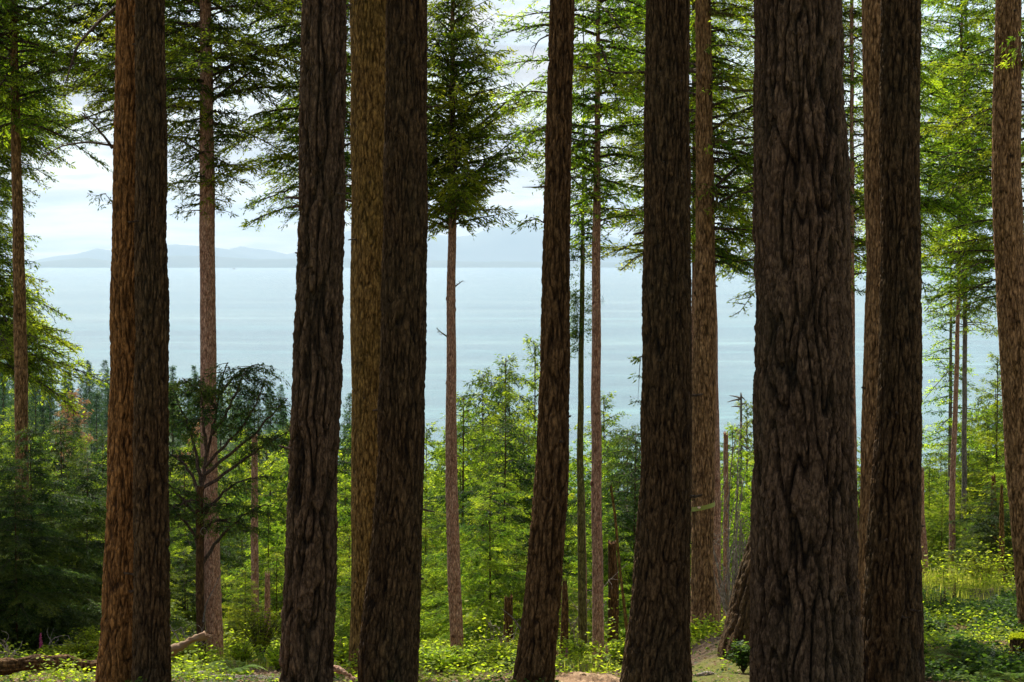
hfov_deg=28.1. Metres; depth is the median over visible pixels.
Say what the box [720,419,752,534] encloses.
young fir
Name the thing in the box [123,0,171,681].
fir tree
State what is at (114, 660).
fir tree
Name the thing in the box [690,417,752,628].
dead bush
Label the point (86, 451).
young fir
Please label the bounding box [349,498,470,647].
young fir
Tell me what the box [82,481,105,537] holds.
young fir
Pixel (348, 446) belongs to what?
distant fir
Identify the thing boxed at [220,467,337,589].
young fir
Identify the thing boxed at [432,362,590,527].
young cedar
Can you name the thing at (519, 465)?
young cedar
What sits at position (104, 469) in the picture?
distant fir
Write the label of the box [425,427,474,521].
young fir
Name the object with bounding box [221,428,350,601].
young fir
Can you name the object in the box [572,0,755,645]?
fir tree
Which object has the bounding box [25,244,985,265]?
hills
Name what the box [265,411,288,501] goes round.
distant fir
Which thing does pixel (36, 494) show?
young fir
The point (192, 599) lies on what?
young cedar
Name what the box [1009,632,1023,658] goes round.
stump
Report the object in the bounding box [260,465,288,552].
young cedar
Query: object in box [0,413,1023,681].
ground
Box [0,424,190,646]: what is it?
young cedar
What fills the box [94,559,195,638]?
young fir
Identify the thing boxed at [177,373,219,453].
distant fir
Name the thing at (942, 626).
leafy shrub
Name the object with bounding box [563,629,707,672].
grass
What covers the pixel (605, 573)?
young fir
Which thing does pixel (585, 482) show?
young fir
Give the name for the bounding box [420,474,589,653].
young fir
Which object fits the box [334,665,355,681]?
fallen branch
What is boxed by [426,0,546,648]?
fir tree
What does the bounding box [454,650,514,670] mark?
sword fern
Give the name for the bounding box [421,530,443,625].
young fir
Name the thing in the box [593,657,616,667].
sword fern
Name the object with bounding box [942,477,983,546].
young fir
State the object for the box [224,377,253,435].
distant fir
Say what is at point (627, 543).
young fir
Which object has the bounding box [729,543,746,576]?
young cedar
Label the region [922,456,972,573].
young fir
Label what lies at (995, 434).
young fir
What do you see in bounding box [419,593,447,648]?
young fir
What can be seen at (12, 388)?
distant fir
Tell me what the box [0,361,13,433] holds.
distant fir
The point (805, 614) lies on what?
fir tree
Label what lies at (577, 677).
earth mound
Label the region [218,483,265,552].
young fir
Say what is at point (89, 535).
young fir
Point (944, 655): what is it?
sword fern
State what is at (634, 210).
fir tree
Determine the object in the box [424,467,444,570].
young fir
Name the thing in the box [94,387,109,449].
distant fir
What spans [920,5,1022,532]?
fir tree
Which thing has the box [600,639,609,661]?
foxglove
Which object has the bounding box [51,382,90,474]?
distant fir
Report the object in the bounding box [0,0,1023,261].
sky
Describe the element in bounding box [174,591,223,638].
young fir
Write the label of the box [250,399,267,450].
distant fir
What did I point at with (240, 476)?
young fir
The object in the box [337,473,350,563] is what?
young fir
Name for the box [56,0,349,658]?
fir tree
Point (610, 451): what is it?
young fir
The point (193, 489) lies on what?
young fir
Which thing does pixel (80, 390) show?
distant fir
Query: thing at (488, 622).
dead bush
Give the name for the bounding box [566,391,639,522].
young fir
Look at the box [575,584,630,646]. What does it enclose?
young fir
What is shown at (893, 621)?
fir tree
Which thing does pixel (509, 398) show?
young fir
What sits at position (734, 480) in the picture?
young fir
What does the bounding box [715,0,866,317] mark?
fir tree
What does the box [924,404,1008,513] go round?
young fir
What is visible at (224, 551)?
young fir
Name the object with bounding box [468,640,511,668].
leafy shrub
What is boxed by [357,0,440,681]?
fir tree
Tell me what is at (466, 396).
young cedar
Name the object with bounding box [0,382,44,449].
distant fir
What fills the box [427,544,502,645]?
young fir
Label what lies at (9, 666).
fallen log
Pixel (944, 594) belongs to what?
foxglove
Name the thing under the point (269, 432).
distant fir
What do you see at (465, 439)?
young fir
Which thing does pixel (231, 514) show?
young cedar
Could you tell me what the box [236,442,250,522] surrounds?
distant fir
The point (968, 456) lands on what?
young fir
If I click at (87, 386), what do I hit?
distant fir
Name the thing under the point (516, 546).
young fir
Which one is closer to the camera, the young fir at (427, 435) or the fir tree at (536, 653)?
the fir tree at (536, 653)
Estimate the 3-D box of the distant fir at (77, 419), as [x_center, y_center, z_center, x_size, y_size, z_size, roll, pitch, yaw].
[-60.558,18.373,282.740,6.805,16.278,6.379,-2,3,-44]
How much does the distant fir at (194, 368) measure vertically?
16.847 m
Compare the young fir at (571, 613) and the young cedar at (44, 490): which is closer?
the young cedar at (44, 490)
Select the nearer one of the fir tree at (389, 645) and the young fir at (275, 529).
the fir tree at (389, 645)
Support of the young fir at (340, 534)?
on the ground at (708, 657)
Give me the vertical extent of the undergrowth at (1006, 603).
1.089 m
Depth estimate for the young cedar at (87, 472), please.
30.94 m
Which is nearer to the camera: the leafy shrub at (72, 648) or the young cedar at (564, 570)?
the leafy shrub at (72, 648)
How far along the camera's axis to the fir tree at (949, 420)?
52.02 m
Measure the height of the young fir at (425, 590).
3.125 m
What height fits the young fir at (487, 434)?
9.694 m
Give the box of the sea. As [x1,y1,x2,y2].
[1,268,1003,494]
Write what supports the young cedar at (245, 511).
on the ground at (708, 657)
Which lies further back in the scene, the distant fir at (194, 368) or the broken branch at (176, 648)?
the distant fir at (194, 368)
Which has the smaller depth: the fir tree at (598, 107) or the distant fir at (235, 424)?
the fir tree at (598, 107)
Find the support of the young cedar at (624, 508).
on the ground at (708, 657)
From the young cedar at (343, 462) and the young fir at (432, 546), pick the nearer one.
the young fir at (432, 546)
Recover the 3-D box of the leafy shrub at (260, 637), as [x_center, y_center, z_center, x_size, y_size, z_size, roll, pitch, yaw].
[-3.297,3.870,27.167,0.570,0.818,0.645,2,3,41]
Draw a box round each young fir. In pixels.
[0,419,14,509]
[0,422,53,521]
[2,457,67,535]
[29,432,69,512]
[56,495,104,564]
[69,434,103,487]
[80,436,106,560]
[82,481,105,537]
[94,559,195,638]
[169,434,240,528]
[169,458,239,601]
[169,476,226,620]
[170,566,195,622]
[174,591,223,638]
[180,565,250,648]
[183,537,250,621]
[205,570,280,652]
[218,440,280,519]
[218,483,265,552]
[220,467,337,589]
[221,427,272,531]
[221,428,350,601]
[221,501,285,642]
[226,430,286,557]
[226,553,284,645]
[243,466,351,640]
[258,435,348,546]
[259,524,285,630]
[260,546,350,639]
[275,563,349,644]
[277,558,428,644]
[335,532,351,624]
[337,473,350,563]
[337,474,434,604]
[337,478,350,548]
[337,481,436,582]
[338,429,351,529]
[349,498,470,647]
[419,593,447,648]
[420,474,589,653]
[420,492,445,630]
[420,551,487,645]
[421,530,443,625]
[422,391,511,583]
[422,515,464,592]
[423,421,466,527]
[423,456,444,553]
[423,464,502,597]
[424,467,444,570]
[425,403,487,467]
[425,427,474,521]
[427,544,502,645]
[431,421,607,633]
[432,353,536,552]
[434,368,527,530]
[460,493,522,638]
[464,414,502,531]
[466,474,530,569]
[472,525,572,636]
[484,561,613,653]
[489,334,587,508]
[492,460,588,565]
[499,401,570,469]
[501,422,588,560]
[559,588,605,642]
[560,502,633,645]
[564,437,605,575]
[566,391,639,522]
[567,477,605,561]
[568,414,636,508]
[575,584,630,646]
[586,440,632,590]
[603,494,638,597]
[690,549,733,610]
[720,400,753,530]
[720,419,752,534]
[720,422,750,539]
[720,456,752,576]
[721,464,753,575]
[721,499,750,608]
[723,445,754,501]
[730,449,753,538]
[857,437,860,514]
[857,468,946,561]
[922,421,947,505]
[922,440,968,538]
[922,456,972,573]
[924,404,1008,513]
[924,449,1008,565]
[925,497,1005,576]
[929,493,998,561]
[931,471,959,516]
[932,352,1008,532]
[932,459,1010,565]
[933,456,1010,541]
[937,392,1003,514]
[937,517,989,570]
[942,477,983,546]
[957,377,1004,500]
[970,418,1004,499]
[998,479,1011,549]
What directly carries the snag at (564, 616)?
on the ground at (708, 657)
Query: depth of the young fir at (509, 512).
50.03 m
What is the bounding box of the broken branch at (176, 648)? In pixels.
[171,631,212,656]
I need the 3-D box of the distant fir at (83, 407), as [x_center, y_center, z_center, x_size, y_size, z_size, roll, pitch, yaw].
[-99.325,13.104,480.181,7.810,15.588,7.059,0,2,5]
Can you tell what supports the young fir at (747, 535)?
on the ground at (708, 657)
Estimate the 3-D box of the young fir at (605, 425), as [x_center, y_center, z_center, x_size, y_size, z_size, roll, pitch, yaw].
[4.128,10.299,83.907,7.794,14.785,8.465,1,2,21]
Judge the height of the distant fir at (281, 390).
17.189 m
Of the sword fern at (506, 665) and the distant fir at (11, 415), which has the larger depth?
the distant fir at (11, 415)
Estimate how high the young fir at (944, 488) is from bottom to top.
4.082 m
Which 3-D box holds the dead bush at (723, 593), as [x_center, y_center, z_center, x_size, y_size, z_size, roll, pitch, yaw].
[3.292,3.080,30.344,1.628,2.662,1.227,1,2,20]
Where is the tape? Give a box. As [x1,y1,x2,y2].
[691,501,714,510]
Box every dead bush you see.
[0,631,23,672]
[47,629,75,647]
[170,619,211,652]
[474,614,520,659]
[561,563,627,655]
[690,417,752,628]
[690,461,750,614]
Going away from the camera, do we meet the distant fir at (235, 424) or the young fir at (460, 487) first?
the young fir at (460, 487)
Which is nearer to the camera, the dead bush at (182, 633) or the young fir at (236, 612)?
the dead bush at (182, 633)
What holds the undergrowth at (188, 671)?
on the ground at (708, 657)
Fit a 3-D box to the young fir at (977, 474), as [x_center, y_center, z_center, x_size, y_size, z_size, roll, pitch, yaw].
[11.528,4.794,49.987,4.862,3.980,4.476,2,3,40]
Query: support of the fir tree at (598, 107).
on the ground at (708, 657)
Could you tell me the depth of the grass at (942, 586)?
31.20 m
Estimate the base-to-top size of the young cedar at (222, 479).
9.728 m
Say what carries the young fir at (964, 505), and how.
on the ground at (708, 657)
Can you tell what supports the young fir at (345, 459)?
on the ground at (708, 657)
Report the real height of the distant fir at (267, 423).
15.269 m
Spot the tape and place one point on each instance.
(704, 507)
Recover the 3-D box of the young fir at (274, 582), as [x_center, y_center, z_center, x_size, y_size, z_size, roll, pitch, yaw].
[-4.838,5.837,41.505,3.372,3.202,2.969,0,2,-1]
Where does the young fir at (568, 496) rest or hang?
on the ground at (708, 657)
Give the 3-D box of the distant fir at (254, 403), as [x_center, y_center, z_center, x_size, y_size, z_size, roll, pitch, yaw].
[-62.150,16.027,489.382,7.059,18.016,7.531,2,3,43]
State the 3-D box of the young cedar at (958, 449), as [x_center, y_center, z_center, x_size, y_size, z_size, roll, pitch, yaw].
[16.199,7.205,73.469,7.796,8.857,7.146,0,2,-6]
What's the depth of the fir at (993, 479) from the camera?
44.15 m
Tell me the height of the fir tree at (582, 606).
10.852 m
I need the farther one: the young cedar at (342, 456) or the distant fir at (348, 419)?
the distant fir at (348, 419)
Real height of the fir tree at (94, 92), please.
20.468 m
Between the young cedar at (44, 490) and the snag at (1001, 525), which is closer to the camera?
the young cedar at (44, 490)
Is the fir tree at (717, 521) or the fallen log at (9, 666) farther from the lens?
the fir tree at (717, 521)
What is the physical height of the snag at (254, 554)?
5.104 m
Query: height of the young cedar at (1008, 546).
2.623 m
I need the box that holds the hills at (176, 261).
[1,255,994,267]
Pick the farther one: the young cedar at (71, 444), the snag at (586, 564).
the young cedar at (71, 444)
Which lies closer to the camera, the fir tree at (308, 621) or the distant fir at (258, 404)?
the fir tree at (308, 621)
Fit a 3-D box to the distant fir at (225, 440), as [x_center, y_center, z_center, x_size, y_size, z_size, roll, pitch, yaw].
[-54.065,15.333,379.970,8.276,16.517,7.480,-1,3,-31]
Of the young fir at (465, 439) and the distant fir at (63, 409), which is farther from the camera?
the distant fir at (63, 409)
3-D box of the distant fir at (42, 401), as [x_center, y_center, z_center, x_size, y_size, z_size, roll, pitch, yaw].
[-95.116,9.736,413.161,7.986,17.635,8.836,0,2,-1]
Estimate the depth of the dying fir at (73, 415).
300.26 m
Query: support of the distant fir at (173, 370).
on the ground at (708, 657)
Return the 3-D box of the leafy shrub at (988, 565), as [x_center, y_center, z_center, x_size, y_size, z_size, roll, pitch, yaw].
[7.662,3.738,33.135,0.854,0.646,0.878,2,3,44]
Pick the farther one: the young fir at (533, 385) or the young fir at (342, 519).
the young fir at (533, 385)
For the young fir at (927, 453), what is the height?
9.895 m
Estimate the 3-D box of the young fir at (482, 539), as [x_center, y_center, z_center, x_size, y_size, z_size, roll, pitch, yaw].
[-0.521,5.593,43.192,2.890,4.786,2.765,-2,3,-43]
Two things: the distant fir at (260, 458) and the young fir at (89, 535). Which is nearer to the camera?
the young fir at (89, 535)
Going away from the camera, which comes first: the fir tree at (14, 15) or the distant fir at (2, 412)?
the fir tree at (14, 15)
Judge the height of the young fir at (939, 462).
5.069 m
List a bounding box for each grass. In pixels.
[174,644,269,670]
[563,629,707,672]
[922,564,1002,614]
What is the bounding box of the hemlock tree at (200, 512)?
[168,362,290,662]
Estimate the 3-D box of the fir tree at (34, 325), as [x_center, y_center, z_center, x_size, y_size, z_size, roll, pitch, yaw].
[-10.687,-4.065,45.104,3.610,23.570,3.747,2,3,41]
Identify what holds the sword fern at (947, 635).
on the ground at (708, 657)
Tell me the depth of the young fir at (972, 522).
45.24 m
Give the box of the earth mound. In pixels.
[555,671,619,681]
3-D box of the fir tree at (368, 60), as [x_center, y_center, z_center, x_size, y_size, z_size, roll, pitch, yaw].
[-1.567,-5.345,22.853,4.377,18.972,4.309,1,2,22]
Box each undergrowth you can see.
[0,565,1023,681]
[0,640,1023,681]
[1,598,1022,681]
[922,584,1023,681]
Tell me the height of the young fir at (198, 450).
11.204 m
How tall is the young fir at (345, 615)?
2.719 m
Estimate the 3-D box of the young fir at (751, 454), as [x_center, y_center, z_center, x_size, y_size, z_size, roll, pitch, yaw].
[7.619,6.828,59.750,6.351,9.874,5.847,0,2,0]
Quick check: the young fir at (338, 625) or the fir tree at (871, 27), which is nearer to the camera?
the fir tree at (871, 27)
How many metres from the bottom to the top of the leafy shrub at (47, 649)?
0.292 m
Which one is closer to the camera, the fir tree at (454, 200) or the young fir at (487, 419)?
the fir tree at (454, 200)
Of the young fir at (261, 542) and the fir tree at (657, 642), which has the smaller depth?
the fir tree at (657, 642)
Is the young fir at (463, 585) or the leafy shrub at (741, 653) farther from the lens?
the young fir at (463, 585)
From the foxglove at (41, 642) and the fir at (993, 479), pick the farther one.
the fir at (993, 479)
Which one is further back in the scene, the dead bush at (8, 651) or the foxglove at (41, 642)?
the foxglove at (41, 642)
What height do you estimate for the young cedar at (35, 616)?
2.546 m
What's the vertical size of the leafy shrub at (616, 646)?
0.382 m
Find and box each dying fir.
[49,388,101,488]
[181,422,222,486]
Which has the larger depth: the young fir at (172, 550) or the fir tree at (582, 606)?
the young fir at (172, 550)
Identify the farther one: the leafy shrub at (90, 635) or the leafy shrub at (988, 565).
the leafy shrub at (988, 565)
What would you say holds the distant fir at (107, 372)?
on the ground at (708, 657)
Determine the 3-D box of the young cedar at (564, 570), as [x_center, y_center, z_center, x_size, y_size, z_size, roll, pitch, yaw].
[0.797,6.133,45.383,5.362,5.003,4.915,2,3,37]
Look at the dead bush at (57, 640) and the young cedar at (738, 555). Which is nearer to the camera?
the dead bush at (57, 640)
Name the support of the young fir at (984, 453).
on the ground at (708, 657)
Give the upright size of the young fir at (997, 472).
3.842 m
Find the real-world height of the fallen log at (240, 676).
0.168 m
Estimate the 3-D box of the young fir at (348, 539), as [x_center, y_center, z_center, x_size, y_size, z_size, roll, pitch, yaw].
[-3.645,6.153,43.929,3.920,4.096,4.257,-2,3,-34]
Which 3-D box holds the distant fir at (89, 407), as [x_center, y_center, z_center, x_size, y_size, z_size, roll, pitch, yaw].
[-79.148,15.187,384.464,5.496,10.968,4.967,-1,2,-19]
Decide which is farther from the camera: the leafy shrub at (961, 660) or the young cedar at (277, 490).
the young cedar at (277, 490)
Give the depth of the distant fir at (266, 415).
546.74 m
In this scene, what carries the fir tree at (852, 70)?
on the ground at (708, 657)
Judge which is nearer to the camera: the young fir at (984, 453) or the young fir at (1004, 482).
the young fir at (1004, 482)
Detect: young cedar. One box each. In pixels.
[0,416,205,640]
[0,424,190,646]
[0,452,98,658]
[0,456,41,554]
[0,483,101,657]
[17,453,187,638]
[45,430,98,534]
[73,429,106,539]
[84,446,192,574]
[168,392,232,564]
[169,464,263,624]
[170,470,264,601]
[170,547,243,645]
[180,449,280,545]
[188,536,277,641]
[219,481,277,598]
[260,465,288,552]
[283,444,350,541]
[337,404,426,570]
[421,413,603,633]
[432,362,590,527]
[439,366,569,519]
[482,507,590,618]
[562,423,722,607]
[565,427,722,647]
[568,428,640,531]
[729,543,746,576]
[925,427,979,510]
[929,485,1014,582]
[982,509,1014,582]
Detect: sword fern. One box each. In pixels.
[203,660,265,673]
[239,652,279,667]
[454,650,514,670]
[482,654,516,669]
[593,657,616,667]
[924,630,968,642]
[924,648,982,661]
[952,672,1016,681]
[973,666,1023,681]
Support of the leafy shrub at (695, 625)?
on the ground at (708, 657)
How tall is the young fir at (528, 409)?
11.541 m
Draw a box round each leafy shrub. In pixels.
[37,641,67,654]
[49,636,98,659]
[68,623,99,657]
[171,638,204,672]
[223,635,262,666]
[234,602,280,660]
[259,645,280,671]
[333,637,348,668]
[419,642,474,671]
[439,644,490,668]
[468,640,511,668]
[561,632,597,663]
[603,639,624,667]
[690,613,719,641]
[724,638,749,672]
[923,612,956,641]
[955,651,984,673]
[957,550,1013,587]
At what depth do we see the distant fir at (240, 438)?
329.37 m
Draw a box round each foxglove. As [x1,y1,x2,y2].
[39,628,43,650]
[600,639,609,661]
[943,582,949,611]
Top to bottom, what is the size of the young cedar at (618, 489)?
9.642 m
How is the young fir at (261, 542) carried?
on the ground at (708, 657)
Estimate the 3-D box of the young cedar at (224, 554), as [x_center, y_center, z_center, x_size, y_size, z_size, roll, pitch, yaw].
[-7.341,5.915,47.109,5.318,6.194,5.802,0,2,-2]
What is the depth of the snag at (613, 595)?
36.13 m
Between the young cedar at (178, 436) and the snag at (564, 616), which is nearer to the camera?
the snag at (564, 616)
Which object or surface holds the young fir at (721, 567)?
on the ground at (708, 657)
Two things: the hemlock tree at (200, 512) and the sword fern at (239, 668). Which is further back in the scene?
the hemlock tree at (200, 512)
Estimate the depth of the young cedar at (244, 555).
48.23 m
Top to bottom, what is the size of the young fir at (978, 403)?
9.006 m
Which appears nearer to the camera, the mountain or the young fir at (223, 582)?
the young fir at (223, 582)
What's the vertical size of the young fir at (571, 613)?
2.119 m
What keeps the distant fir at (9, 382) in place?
on the ground at (708, 657)
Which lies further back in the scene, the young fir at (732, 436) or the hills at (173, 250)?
the hills at (173, 250)
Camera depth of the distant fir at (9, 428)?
264.07 m
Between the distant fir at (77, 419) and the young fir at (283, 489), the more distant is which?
the distant fir at (77, 419)
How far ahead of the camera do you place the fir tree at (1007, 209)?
23.85 m
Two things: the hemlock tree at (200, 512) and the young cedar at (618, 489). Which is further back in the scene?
the young cedar at (618, 489)
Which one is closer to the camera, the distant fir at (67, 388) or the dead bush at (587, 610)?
the dead bush at (587, 610)
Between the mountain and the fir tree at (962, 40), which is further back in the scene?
the mountain
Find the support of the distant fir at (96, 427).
on the ground at (708, 657)
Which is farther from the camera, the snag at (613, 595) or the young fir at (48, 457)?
the young fir at (48, 457)
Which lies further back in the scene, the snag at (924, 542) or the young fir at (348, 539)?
the young fir at (348, 539)
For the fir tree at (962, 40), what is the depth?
41.78 m
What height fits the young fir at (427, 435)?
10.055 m
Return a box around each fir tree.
[0,0,109,417]
[0,0,114,560]
[24,0,265,147]
[38,0,135,681]
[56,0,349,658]
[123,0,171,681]
[211,0,434,231]
[278,0,351,681]
[345,0,386,675]
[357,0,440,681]
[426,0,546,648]
[477,0,695,663]
[501,0,579,681]
[544,12,619,654]
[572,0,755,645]
[573,0,754,274]
[620,0,702,681]
[640,0,750,378]
[712,95,721,627]
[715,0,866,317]
[741,0,864,681]
[842,0,866,536]
[845,0,991,312]
[857,0,880,619]
[862,0,925,681]
[920,0,1023,318]
[920,0,1023,572]
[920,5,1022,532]
[922,258,994,498]
[991,0,1023,631]
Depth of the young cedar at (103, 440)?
61.19 m
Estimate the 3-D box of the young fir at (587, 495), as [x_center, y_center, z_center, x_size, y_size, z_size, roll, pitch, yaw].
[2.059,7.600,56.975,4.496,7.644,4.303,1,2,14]
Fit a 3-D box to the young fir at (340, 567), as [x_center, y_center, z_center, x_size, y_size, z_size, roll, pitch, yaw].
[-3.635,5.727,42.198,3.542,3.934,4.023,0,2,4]
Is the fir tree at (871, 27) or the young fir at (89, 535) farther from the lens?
the young fir at (89, 535)
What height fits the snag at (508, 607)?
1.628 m
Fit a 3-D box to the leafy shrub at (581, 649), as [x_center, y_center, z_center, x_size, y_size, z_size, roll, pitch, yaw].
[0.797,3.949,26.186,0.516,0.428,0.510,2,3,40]
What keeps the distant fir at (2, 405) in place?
on the ground at (708, 657)
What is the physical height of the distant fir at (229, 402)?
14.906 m
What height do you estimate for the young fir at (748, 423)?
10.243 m
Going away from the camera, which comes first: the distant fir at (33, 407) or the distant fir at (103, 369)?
the distant fir at (33, 407)
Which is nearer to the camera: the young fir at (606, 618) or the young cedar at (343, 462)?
the young fir at (606, 618)
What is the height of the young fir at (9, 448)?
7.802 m
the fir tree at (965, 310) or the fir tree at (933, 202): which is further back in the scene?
the fir tree at (965, 310)
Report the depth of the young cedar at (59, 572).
27.92 m
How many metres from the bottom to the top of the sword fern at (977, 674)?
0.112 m
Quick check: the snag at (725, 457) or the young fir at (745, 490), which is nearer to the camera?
the snag at (725, 457)
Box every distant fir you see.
[0,359,13,409]
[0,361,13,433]
[0,380,13,424]
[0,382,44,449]
[2,420,14,479]
[5,367,41,415]
[28,350,59,427]
[28,383,60,474]
[35,403,58,465]
[42,366,62,442]
[49,371,83,445]
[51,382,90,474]
[65,416,83,507]
[76,376,86,418]
[77,360,102,426]
[80,365,102,423]
[82,393,101,447]
[87,391,106,473]
[91,450,106,489]
[94,360,109,425]
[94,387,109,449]
[97,368,109,426]
[168,364,182,454]
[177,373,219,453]
[179,380,193,432]
[181,365,198,433]
[217,381,239,456]
[223,383,240,433]
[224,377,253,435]
[225,411,260,500]
[227,387,263,462]
[230,400,239,449]
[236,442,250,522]
[249,372,265,435]
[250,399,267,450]
[256,387,278,442]
[256,430,268,497]
[260,426,278,468]
[261,390,277,438]
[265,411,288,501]
[272,384,289,456]
[337,425,350,496]
[339,392,351,461]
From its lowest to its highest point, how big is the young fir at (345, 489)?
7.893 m
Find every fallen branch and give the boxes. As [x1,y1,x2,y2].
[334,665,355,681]
[693,671,715,676]
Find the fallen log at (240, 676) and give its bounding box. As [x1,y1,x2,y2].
[171,670,279,679]
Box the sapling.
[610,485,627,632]
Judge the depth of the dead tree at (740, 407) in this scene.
56.13 m
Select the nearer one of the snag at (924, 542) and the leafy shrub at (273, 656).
the leafy shrub at (273, 656)
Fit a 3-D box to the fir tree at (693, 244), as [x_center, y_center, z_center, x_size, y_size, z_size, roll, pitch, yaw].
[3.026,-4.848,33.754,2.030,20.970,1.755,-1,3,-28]
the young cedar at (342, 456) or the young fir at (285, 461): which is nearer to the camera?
the young fir at (285, 461)
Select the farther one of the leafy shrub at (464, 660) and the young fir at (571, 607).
the young fir at (571, 607)
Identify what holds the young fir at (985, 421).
on the ground at (708, 657)
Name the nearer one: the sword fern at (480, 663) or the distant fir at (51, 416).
the sword fern at (480, 663)
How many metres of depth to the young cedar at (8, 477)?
53.86 m
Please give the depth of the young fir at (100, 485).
56.63 m
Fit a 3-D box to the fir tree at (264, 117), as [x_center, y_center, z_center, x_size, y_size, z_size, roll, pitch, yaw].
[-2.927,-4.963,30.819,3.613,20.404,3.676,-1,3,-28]
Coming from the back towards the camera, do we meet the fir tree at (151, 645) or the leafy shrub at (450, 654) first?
the leafy shrub at (450, 654)
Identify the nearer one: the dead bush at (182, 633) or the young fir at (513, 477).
the dead bush at (182, 633)
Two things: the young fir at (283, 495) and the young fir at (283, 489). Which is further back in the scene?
the young fir at (283, 489)
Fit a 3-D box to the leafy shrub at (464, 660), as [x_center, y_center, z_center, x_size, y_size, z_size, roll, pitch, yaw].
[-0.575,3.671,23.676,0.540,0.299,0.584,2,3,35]
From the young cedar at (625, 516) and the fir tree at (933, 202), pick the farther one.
the young cedar at (625, 516)
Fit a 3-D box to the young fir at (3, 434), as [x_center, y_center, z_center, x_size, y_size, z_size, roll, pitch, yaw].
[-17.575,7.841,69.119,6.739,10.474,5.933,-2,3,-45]
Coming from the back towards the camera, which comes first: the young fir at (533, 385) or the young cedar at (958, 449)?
the young cedar at (958, 449)
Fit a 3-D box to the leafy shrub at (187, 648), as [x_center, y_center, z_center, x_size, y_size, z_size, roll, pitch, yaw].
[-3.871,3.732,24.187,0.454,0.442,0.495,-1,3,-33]
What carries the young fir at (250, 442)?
on the ground at (708, 657)
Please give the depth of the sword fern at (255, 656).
25.06 m
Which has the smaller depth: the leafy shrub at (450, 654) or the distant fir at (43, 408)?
the leafy shrub at (450, 654)
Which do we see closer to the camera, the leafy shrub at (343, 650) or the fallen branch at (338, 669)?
the fallen branch at (338, 669)
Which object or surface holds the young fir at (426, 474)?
on the ground at (708, 657)
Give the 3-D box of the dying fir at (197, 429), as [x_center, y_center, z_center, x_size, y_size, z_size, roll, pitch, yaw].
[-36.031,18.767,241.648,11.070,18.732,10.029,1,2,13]
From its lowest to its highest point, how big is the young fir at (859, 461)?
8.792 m
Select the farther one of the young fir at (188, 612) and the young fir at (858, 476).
the young fir at (858, 476)
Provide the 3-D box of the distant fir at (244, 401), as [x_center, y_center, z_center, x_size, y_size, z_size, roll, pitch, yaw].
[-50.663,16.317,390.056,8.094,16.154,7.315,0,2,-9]
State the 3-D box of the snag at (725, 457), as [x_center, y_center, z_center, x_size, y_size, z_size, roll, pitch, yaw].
[3.785,3.747,36.178,0.130,4.338,0.132,0,2,0]
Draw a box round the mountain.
[228,223,942,263]
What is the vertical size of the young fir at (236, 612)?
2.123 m
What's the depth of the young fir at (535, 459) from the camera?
55.69 m
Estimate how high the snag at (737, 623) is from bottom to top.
18.618 m
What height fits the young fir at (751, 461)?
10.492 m
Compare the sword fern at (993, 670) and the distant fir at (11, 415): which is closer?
the sword fern at (993, 670)
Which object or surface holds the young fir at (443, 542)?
on the ground at (708, 657)
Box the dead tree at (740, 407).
[728,392,752,540]
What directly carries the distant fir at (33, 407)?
on the ground at (708, 657)
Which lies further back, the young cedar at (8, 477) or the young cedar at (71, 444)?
the young cedar at (71, 444)
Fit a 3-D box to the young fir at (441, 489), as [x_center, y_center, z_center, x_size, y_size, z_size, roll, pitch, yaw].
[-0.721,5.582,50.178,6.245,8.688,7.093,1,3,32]
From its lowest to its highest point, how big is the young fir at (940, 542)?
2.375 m
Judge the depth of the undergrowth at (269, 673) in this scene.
22.78 m
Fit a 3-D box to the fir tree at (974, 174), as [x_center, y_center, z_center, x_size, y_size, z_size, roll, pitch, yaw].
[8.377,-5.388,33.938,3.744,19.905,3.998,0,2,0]
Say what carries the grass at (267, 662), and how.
on the ground at (708, 657)
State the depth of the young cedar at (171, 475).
58.96 m
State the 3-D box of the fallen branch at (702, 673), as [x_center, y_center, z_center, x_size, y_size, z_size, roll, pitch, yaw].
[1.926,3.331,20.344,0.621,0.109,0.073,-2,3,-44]
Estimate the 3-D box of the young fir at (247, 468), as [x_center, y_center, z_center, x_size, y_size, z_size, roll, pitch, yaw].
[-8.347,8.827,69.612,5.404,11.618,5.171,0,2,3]
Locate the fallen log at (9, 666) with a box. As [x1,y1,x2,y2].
[0,654,96,675]
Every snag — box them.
[251,434,259,624]
[264,571,270,658]
[503,593,512,647]
[560,578,568,658]
[584,487,587,640]
[607,540,618,643]
[716,530,750,660]
[723,431,728,621]
[921,468,927,581]
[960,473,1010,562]
[999,484,1004,585]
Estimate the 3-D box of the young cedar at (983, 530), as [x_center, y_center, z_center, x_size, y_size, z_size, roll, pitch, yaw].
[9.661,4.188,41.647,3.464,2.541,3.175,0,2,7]
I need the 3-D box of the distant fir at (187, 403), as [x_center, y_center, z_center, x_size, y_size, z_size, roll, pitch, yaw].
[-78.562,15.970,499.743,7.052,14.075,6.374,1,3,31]
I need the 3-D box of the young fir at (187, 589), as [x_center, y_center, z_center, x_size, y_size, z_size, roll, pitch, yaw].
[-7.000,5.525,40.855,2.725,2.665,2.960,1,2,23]
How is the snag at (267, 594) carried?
on the ground at (708, 657)

